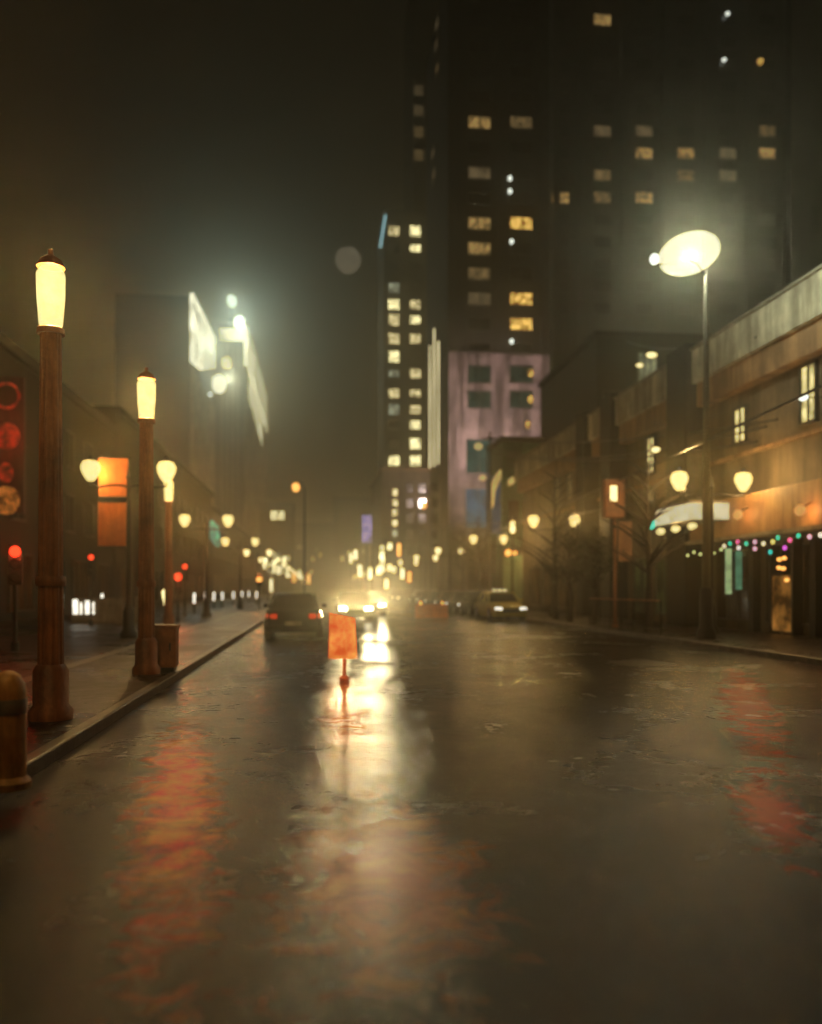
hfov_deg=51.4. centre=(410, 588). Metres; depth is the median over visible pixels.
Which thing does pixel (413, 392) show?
window
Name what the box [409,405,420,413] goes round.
window
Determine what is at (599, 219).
window
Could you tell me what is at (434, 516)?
window
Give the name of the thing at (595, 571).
street tree
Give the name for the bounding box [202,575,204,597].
shop window
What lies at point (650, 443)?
window
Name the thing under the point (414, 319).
window
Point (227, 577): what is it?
shop window
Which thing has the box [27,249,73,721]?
column lamp
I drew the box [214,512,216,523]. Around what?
window
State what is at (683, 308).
window
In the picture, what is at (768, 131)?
window
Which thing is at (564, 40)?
window
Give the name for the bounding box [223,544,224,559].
window
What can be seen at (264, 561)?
shop sign
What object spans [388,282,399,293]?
window
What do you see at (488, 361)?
hotel tower
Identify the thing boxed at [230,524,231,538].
window
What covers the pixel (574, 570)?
shop window
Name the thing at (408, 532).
window
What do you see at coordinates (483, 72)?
window
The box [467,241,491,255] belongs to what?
window
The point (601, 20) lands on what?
window
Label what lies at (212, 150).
sky
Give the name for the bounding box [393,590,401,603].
parked car
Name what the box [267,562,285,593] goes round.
twin globe lamp
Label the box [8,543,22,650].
traffic signal
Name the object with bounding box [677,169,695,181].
window
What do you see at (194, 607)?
light bollard
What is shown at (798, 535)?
string lights
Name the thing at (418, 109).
window
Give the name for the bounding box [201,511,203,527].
window
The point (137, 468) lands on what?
window
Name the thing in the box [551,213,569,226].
window
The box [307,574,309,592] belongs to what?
shop sign
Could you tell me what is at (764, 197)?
window
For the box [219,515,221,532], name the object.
window
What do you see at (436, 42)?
window
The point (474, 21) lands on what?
window
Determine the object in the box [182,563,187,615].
traffic signal
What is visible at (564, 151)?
window
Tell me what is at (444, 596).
parked car
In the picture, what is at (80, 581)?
shop window
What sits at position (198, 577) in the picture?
shop window
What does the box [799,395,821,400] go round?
wall sconce
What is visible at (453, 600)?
parked car
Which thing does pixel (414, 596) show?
parked car
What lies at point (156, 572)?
shop window
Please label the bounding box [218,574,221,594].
shop window
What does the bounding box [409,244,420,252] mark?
window
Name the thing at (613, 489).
lit window
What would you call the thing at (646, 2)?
window
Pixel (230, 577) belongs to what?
shop window
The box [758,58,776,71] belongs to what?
window
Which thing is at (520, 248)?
window
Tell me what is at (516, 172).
window
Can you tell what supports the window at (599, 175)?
in the apartment tower at (669, 131)
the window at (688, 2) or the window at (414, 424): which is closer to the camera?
the window at (688, 2)
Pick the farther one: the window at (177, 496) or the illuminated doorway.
the window at (177, 496)
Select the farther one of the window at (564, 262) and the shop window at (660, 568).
the window at (564, 262)
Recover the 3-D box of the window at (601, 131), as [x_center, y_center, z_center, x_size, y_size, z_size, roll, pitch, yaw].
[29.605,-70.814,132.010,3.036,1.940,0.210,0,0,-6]
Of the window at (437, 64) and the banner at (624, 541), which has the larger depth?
the window at (437, 64)
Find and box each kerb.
[0,592,309,796]
[505,617,821,664]
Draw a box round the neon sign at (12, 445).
[0,376,25,514]
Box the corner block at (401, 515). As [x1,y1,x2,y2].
[370,468,437,599]
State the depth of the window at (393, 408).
200.78 m
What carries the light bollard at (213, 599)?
on the pavement at (96, 687)
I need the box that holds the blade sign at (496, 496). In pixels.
[488,469,505,572]
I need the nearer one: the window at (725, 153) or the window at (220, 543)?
the window at (220, 543)
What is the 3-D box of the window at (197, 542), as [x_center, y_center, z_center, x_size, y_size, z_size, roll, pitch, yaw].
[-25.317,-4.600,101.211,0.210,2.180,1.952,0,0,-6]
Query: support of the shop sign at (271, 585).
on the pavement at (96, 687)
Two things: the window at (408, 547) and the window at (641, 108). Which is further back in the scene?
the window at (641, 108)
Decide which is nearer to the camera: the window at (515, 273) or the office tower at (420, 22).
the window at (515, 273)
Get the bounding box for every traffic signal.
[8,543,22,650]
[87,552,94,625]
[174,573,181,621]
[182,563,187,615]
[256,573,261,608]
[644,501,655,630]
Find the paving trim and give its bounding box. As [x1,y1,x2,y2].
[23,603,269,682]
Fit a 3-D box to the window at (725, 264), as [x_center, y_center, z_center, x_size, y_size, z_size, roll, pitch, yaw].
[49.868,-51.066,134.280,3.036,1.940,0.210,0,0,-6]
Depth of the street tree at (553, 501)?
40.92 m
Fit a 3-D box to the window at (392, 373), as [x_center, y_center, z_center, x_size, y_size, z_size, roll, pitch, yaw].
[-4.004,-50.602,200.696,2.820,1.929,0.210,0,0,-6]
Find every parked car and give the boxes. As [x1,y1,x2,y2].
[388,590,395,602]
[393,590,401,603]
[399,590,407,604]
[404,590,413,605]
[410,590,423,606]
[417,590,436,603]
[425,591,440,603]
[435,591,451,603]
[447,591,467,614]
[460,591,486,616]
[474,589,526,620]
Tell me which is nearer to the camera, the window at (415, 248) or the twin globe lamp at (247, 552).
the twin globe lamp at (247, 552)
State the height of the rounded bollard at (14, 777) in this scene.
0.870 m
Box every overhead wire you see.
[459,491,700,524]
[485,384,821,534]
[487,418,777,442]
[487,441,757,461]
[488,426,766,458]
[627,336,756,348]
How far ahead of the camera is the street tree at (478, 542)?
75.92 m
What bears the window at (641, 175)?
in the apartment tower at (669, 131)
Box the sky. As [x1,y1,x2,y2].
[0,0,821,522]
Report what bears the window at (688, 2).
in the apartment tower at (669, 131)
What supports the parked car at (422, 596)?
on the road
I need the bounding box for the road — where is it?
[0,592,821,1023]
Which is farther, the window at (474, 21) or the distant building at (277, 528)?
the distant building at (277, 528)
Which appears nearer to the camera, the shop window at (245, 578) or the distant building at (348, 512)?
the shop window at (245, 578)
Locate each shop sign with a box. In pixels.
[263,558,266,568]
[270,579,272,591]
[273,561,275,592]
[282,556,285,567]
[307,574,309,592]
[350,554,352,590]
[354,550,356,590]
[358,565,360,590]
[368,568,371,578]
[398,543,400,555]
[401,568,403,589]
[408,572,410,581]
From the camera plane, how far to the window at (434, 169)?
124.32 m
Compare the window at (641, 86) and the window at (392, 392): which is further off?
the window at (392, 392)
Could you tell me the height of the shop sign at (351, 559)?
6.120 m
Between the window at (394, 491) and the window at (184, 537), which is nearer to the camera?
the window at (184, 537)
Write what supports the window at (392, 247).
in the slim office tower at (401, 242)
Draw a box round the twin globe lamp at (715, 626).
[676,466,746,633]
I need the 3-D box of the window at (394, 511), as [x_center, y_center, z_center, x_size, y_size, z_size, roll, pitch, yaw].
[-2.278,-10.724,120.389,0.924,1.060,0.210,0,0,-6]
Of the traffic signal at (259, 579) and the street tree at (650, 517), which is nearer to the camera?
the street tree at (650, 517)
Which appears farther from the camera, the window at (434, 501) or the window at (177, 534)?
the window at (434, 501)
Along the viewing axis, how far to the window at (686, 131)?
133.58 m
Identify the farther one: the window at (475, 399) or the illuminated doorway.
the window at (475, 399)
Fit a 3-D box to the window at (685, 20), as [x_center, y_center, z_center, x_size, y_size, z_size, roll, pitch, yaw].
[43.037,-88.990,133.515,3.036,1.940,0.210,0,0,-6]
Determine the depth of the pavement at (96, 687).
20.01 m
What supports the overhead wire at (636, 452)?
attached to the arcade building at (777, 360)
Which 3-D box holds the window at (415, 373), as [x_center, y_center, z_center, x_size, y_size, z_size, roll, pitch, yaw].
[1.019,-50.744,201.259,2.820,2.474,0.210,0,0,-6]
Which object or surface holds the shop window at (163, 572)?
in the building at (188, 492)
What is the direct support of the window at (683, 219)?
in the apartment tower at (669, 131)
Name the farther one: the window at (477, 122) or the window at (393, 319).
the window at (393, 319)
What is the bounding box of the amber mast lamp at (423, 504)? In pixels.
[421,502,431,589]
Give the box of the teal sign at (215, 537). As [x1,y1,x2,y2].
[210,520,219,547]
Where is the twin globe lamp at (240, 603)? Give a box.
[224,535,255,607]
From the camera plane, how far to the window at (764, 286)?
135.06 m
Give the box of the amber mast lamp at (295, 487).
[292,482,305,592]
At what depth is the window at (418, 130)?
233.65 m
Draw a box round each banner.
[98,501,125,546]
[99,457,130,497]
[362,514,371,590]
[615,520,631,561]
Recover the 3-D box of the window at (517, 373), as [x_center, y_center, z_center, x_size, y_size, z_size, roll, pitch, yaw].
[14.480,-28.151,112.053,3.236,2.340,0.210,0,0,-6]
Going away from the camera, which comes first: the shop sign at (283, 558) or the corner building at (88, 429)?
the corner building at (88, 429)
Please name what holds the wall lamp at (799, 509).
attached to the arcade building at (777, 360)
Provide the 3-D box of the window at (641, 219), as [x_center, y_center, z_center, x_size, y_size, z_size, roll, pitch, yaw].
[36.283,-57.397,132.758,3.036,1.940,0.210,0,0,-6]
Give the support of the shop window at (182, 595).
in the building at (188, 492)
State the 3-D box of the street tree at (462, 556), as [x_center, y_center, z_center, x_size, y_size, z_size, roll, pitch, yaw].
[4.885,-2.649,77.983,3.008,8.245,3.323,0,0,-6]
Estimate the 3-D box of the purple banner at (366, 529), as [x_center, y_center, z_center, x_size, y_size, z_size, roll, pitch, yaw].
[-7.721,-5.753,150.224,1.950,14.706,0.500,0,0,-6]
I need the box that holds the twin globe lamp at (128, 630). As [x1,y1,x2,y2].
[87,455,169,637]
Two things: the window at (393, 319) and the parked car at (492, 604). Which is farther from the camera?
the window at (393, 319)
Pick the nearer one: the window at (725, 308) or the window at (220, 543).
the window at (220, 543)
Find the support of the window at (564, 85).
in the apartment tower at (669, 131)
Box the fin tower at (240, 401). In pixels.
[209,295,267,543]
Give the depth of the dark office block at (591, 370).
72.87 m
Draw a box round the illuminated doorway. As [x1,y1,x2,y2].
[768,537,802,635]
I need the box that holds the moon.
[335,247,360,273]
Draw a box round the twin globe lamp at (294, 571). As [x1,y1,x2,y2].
[283,570,295,592]
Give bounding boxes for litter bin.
[155,624,180,671]
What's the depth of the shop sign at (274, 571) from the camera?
155.94 m
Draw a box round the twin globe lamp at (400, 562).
[398,560,417,589]
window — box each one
[7,552,35,612]
[9,514,27,521]
[63,428,75,470]
[63,492,75,532]
[63,558,66,608]
[72,560,89,597]
[83,441,94,480]
[83,500,94,537]
[95,562,109,597]
[101,452,109,456]
[121,565,133,603]
[136,466,138,495]
[136,516,138,544]
[154,569,160,600]
[158,482,163,507]
[158,525,163,550]
[162,570,164,600]
[167,488,172,512]
[173,572,179,599]
[176,494,180,516]
[176,532,180,554]
[181,581,187,598]
[183,499,187,520]
[183,535,186,555]
[189,503,193,523]
[189,574,195,598]
[190,538,193,557]
[195,507,199,526]
[195,540,198,558]
[196,574,201,597]
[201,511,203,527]
[201,543,204,560]
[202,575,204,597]
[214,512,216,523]
[214,545,216,557]
[214,574,217,594]
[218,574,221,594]
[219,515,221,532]
[219,543,221,558]
[222,575,225,594]
[223,518,224,534]
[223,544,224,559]
[226,576,228,593]
[229,576,231,593]
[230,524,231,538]
[232,576,235,593]
[235,577,237,593]
[243,578,244,592]
[245,578,246,592]
[271,510,276,519]
[272,552,276,558]
[278,510,284,519]
[388,225,399,236]
[388,243,399,252]
[388,262,399,271]
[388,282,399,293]
[388,299,399,310]
[388,314,399,325]
[388,333,399,344]
[388,350,399,362]
[388,369,399,377]
[388,388,399,398]
[388,403,399,415]
[388,420,399,429]
[388,439,399,448]
[388,455,399,465]
[392,488,397,495]
[392,499,397,505]
[392,509,397,516]
[392,519,397,526]
[392,529,397,536]
[405,483,412,492]
[405,498,413,508]
[405,514,413,523]
[405,529,412,538]
[405,544,413,554]
[409,225,420,236]
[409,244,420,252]
[409,262,420,271]
[409,283,420,293]
[409,315,420,324]
[409,333,420,343]
[409,368,420,378]
[409,389,420,397]
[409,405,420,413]
[409,438,420,449]
[410,299,420,309]
[410,420,420,429]
[410,455,420,466]
[413,84,423,96]
[413,104,423,116]
[413,126,423,137]
[413,149,423,160]
[418,483,425,492]
[418,498,426,508]
[418,514,426,523]
[418,529,425,538]
[418,544,426,554]
[430,142,434,166]
[431,164,435,187]
[431,483,437,492]
[431,498,437,508]
[432,514,437,523]
[432,529,437,538]
[432,544,437,554]
[434,11,438,39]
[434,33,437,60]
[434,56,438,83]
[464,488,485,528]
[465,439,492,473]
[467,0,491,4]
[467,14,491,29]
[467,39,491,54]
[467,64,491,79]
[467,90,491,104]
[467,115,491,129]
[467,140,491,155]
[467,165,491,180]
[467,190,491,205]
[467,216,491,230]
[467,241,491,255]
[467,266,491,280]
[467,291,491,305]
[467,317,491,330]
[467,342,491,355]
[467,365,491,383]
[467,390,491,408]
[508,501,518,522]
[509,0,533,4]
[509,14,533,29]
[509,39,533,54]
[509,64,533,79]
[509,90,533,104]
[509,115,533,129]
[509,140,533,155]
[509,165,533,180]
[509,191,533,205]
[509,216,533,230]
[509,241,532,255]
[509,266,533,280]
[509,291,533,305]
[509,317,533,330]
[509,342,533,355]
[509,365,532,383]
[509,390,533,408]
[529,567,540,605]
[542,566,552,606]
[551,0,569,4]
[551,13,569,26]
[551,35,569,49]
[551,57,569,71]
[551,80,569,93]
[551,102,569,115]
[551,124,569,137]
[551,146,569,159]
[551,169,569,182]
[551,191,569,204]
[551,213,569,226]
[551,235,569,248]
[551,257,569,270]
[551,280,569,292]
[551,302,569,315]
[556,477,560,503]
[558,565,567,607]
[567,472,573,500]
[573,570,574,608]
[593,0,611,4]
[593,13,611,26]
[593,35,611,49]
[593,57,611,71]
[593,80,611,93]
[593,102,611,115]
[593,124,611,137]
[593,146,611,159]
[593,169,611,182]
[593,191,611,204]
[593,213,611,226]
[593,235,611,248]
[593,258,611,270]
[593,280,611,292]
[593,302,611,315]
[603,390,622,396]
[610,486,616,500]
[632,557,646,613]
[635,0,653,4]
[635,13,653,26]
[635,35,653,49]
[635,57,653,71]
[635,80,653,93]
[635,102,653,115]
[635,124,653,137]
[635,146,653,159]
[635,169,653,181]
[635,191,653,204]
[635,213,653,226]
[635,235,653,248]
[635,258,653,270]
[635,280,653,292]
[635,302,653,314]
[637,352,657,381]
[644,434,655,475]
[649,490,655,507]
[653,555,665,615]
[676,0,695,4]
[676,13,695,26]
[676,35,695,49]
[676,80,695,93]
[676,102,694,115]
[676,124,695,137]
[676,146,695,159]
[676,191,695,204]
[676,213,695,226]
[676,235,695,248]
[676,280,695,292]
[676,302,695,314]
[677,57,695,71]
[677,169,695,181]
[677,258,695,270]
[714,547,747,621]
[718,0,736,4]
[718,13,736,26]
[718,35,736,48]
[718,58,736,71]
[718,80,736,93]
[718,102,736,115]
[718,124,736,137]
[718,146,736,159]
[718,191,736,204]
[718,213,736,226]
[718,235,736,248]
[718,258,736,270]
[718,280,736,292]
[718,302,736,314]
[719,169,736,181]
[730,404,748,446]
[758,0,776,4]
[758,13,776,26]
[758,35,776,48]
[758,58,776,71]
[758,80,776,93]
[758,102,776,115]
[758,124,776,137]
[758,146,776,159]
[758,169,776,181]
[758,191,776,204]
[758,213,776,226]
[758,235,775,248]
[758,258,776,270]
[758,280,776,292]
[763,541,809,626]
[795,359,819,426]
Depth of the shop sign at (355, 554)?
112.06 m
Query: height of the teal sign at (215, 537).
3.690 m
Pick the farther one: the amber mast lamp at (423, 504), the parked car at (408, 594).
the amber mast lamp at (423, 504)
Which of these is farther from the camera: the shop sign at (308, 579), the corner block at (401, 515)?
the shop sign at (308, 579)
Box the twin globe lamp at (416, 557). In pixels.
[414,554,437,589]
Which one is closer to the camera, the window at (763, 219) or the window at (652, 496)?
the window at (652, 496)
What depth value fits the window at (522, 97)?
112.24 m
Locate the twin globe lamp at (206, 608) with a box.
[182,511,229,616]
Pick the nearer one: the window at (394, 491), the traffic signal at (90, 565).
the traffic signal at (90, 565)
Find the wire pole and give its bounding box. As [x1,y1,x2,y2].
[482,432,497,590]
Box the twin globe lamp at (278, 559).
[259,556,280,600]
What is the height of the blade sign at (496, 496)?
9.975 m
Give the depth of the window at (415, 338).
201.32 m
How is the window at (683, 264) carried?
in the apartment tower at (669, 131)
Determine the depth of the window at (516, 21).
112.24 m
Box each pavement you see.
[0,592,307,753]
[526,609,821,657]
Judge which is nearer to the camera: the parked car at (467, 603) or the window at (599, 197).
the parked car at (467, 603)
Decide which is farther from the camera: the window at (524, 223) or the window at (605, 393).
the window at (524, 223)
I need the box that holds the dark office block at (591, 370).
[539,330,711,436]
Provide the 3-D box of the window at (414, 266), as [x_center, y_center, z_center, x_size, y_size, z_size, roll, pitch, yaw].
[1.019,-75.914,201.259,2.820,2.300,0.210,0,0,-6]
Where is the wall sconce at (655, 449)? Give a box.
[652,447,665,451]
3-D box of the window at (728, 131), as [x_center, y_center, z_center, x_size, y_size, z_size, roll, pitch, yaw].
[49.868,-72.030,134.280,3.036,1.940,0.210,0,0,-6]
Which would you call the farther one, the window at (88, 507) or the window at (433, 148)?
the window at (433, 148)
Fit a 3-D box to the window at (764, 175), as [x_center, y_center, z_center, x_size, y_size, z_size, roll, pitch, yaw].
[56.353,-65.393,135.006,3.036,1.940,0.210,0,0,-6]
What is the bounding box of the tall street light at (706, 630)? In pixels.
[650,254,715,639]
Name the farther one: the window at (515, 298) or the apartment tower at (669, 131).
the apartment tower at (669, 131)
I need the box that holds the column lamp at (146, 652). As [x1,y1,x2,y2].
[132,367,160,674]
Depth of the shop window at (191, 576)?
96.36 m
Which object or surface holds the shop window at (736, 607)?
in the arcade building at (777, 360)
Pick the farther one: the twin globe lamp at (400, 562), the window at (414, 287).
the window at (414, 287)
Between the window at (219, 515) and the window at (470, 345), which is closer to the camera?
the window at (470, 345)
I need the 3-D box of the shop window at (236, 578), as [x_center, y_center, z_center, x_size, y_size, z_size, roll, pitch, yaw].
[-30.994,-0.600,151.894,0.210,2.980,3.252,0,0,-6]
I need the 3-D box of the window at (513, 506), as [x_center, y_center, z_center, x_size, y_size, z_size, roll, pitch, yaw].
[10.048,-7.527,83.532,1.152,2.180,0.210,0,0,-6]
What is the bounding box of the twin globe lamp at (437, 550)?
[435,546,463,590]
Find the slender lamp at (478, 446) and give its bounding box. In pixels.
[474,443,487,590]
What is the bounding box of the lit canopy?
[655,500,728,556]
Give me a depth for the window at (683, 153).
133.55 m
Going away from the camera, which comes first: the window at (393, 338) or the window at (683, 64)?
the window at (683, 64)
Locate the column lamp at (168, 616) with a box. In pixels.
[163,475,173,623]
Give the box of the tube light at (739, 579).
[733,548,745,592]
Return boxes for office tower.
[376,208,426,469]
[403,0,439,467]
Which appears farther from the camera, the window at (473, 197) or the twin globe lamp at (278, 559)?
the window at (473, 197)
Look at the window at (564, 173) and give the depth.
131.39 m
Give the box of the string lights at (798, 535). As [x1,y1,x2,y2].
[687,532,821,553]
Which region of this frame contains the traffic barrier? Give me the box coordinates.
[415,601,447,617]
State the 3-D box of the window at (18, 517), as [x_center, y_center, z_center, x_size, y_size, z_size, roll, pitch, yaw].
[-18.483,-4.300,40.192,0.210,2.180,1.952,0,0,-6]
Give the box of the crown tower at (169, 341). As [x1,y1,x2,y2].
[115,293,215,506]
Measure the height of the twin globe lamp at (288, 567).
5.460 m
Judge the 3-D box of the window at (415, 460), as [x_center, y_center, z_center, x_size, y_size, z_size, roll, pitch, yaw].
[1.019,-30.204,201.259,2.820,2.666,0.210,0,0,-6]
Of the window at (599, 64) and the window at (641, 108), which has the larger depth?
the window at (641, 108)
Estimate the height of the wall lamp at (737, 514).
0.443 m
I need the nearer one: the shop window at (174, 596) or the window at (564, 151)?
the shop window at (174, 596)
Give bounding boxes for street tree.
[449,517,481,590]
[459,506,496,590]
[489,453,598,618]
[533,512,612,621]
[555,523,622,624]
[598,434,697,631]
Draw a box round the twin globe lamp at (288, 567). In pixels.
[274,565,289,592]
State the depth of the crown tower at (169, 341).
189.94 m
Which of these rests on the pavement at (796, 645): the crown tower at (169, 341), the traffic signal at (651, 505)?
the traffic signal at (651, 505)
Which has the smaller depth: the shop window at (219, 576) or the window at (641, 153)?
the shop window at (219, 576)
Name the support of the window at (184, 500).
in the building at (188, 492)
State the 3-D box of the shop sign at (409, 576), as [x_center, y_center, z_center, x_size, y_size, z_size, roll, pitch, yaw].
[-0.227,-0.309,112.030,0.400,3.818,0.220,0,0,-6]
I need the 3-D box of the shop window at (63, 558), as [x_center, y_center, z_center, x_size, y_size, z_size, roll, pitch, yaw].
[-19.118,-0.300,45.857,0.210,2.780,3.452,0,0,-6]
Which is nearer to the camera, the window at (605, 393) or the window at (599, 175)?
the window at (605, 393)
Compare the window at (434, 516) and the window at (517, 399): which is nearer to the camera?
the window at (517, 399)
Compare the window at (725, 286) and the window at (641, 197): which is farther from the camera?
the window at (725, 286)
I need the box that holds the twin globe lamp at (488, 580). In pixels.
[472,533,504,590]
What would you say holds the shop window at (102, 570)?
in the corner building at (88, 429)
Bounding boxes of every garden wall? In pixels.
[70,598,124,623]
[133,597,137,622]
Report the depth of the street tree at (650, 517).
28.91 m
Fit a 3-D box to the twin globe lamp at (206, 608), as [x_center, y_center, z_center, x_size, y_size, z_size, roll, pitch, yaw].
[-10.574,-1.260,44.097,2.770,5.460,0.561,0,0,-6]
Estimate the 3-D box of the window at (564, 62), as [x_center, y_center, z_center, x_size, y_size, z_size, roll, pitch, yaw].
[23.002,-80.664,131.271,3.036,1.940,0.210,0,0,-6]
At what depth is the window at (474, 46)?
111.61 m
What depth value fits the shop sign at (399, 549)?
111.93 m
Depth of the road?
5.40 m
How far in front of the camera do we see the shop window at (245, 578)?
172.22 m
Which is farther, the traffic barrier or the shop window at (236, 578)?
the shop window at (236, 578)
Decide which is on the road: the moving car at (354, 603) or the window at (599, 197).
the moving car at (354, 603)
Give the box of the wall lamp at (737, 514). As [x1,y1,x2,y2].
[733,507,747,519]
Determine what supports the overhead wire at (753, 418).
attached to the tall street light at (706, 630)
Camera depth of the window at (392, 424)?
200.73 m
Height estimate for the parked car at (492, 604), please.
1.585 m
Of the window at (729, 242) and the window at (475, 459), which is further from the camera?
the window at (729, 242)
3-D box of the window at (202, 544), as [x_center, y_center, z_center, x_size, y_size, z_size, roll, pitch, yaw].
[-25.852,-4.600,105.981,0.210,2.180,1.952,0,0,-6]
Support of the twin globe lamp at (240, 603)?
on the pavement at (96, 687)
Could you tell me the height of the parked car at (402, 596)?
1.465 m
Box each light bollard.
[193,592,195,613]
[213,591,214,608]
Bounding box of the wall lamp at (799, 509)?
[794,501,811,515]
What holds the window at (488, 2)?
in the hotel tower at (488, 361)
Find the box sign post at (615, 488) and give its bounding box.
[602,479,624,626]
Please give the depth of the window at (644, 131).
132.80 m
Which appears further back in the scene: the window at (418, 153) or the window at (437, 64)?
the window at (418, 153)
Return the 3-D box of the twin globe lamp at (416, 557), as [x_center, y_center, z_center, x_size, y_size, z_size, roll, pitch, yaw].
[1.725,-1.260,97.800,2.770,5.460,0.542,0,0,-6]
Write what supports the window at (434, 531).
in the corner block at (401, 515)
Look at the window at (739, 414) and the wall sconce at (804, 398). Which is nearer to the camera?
the wall sconce at (804, 398)
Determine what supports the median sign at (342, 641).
on the road
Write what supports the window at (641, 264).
in the apartment tower at (669, 131)
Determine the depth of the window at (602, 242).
132.06 m
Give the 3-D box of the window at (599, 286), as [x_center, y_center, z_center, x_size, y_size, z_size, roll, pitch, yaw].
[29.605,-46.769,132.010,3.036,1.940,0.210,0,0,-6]
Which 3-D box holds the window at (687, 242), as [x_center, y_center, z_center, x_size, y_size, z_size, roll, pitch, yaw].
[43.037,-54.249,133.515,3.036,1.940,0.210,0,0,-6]
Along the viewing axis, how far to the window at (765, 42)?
135.06 m
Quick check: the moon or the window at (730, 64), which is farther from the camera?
the moon
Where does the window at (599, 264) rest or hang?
in the apartment tower at (669, 131)
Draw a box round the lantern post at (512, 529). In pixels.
[510,515,514,593]
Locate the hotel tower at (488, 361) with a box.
[427,0,549,590]
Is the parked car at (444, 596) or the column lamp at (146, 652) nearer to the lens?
the column lamp at (146, 652)
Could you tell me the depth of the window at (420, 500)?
120.86 m
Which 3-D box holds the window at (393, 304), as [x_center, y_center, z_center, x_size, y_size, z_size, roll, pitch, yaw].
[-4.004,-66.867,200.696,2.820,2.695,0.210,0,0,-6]
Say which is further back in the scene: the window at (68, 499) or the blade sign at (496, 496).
the blade sign at (496, 496)
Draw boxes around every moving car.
[264,593,326,637]
[333,591,375,620]
[364,591,386,614]
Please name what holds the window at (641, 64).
in the apartment tower at (669, 131)
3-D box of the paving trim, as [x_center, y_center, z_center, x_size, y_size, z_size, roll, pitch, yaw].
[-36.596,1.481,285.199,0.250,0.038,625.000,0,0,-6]
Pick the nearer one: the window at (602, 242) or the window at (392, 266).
the window at (602, 242)
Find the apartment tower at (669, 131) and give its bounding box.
[549,0,790,371]
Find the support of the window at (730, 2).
in the apartment tower at (669, 131)
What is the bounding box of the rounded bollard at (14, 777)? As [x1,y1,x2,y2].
[0,670,31,792]
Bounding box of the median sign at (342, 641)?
[328,613,357,678]
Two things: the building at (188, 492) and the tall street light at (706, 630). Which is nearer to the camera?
the tall street light at (706, 630)
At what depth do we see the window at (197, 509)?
101.18 m
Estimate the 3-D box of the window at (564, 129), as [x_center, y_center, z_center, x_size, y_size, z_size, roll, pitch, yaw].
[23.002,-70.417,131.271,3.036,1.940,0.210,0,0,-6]
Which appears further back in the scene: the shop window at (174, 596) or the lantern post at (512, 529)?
the shop window at (174, 596)
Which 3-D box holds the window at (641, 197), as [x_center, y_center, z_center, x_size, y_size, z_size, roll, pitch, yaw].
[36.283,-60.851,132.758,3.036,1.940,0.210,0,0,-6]
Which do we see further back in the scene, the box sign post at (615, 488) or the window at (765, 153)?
the window at (765, 153)
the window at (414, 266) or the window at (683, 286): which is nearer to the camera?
the window at (683, 286)
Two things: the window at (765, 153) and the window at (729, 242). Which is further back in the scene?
the window at (765, 153)
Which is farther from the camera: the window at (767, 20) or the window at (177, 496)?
the window at (767, 20)
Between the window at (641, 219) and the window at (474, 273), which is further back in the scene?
the window at (641, 219)
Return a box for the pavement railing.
[589,597,661,633]
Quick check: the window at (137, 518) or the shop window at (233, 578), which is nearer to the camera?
the window at (137, 518)
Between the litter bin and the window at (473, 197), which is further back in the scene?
the window at (473, 197)
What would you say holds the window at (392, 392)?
in the slim office tower at (401, 242)
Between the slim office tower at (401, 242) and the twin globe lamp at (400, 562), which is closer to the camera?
the twin globe lamp at (400, 562)
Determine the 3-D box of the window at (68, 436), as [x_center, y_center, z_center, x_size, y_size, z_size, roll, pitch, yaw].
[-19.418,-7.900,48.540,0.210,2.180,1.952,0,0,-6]
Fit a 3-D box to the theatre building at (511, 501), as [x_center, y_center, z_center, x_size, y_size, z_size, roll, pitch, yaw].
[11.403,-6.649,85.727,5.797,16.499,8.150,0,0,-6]
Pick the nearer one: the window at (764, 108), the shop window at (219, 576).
the shop window at (219, 576)
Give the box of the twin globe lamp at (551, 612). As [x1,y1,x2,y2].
[531,512,576,616]
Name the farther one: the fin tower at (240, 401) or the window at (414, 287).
the fin tower at (240, 401)
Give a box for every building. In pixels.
[0,331,119,621]
[93,406,213,607]
[212,506,262,599]
[260,502,294,592]
[295,523,332,591]
[333,497,371,591]
[488,436,550,603]
[513,264,821,637]
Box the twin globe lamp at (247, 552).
[244,548,271,603]
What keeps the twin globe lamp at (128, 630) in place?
on the pavement at (96, 687)
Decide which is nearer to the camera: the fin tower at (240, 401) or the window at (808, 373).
the window at (808, 373)
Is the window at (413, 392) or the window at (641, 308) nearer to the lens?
the window at (641, 308)
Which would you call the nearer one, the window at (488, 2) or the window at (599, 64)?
the window at (488, 2)
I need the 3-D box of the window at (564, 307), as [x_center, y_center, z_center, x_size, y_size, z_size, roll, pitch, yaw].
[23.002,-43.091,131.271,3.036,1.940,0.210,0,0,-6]
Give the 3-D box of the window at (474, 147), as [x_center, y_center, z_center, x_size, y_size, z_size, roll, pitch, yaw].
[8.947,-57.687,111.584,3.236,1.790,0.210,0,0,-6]
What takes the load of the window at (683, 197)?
in the apartment tower at (669, 131)
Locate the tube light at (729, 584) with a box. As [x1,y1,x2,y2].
[723,546,734,596]
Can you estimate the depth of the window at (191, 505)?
96.41 m
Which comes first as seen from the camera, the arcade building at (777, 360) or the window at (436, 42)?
the arcade building at (777, 360)
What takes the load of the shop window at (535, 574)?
in the arcade building at (777, 360)
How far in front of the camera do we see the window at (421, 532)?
120.89 m
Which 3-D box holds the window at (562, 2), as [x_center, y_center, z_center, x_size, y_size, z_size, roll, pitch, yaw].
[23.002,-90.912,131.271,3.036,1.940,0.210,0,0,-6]

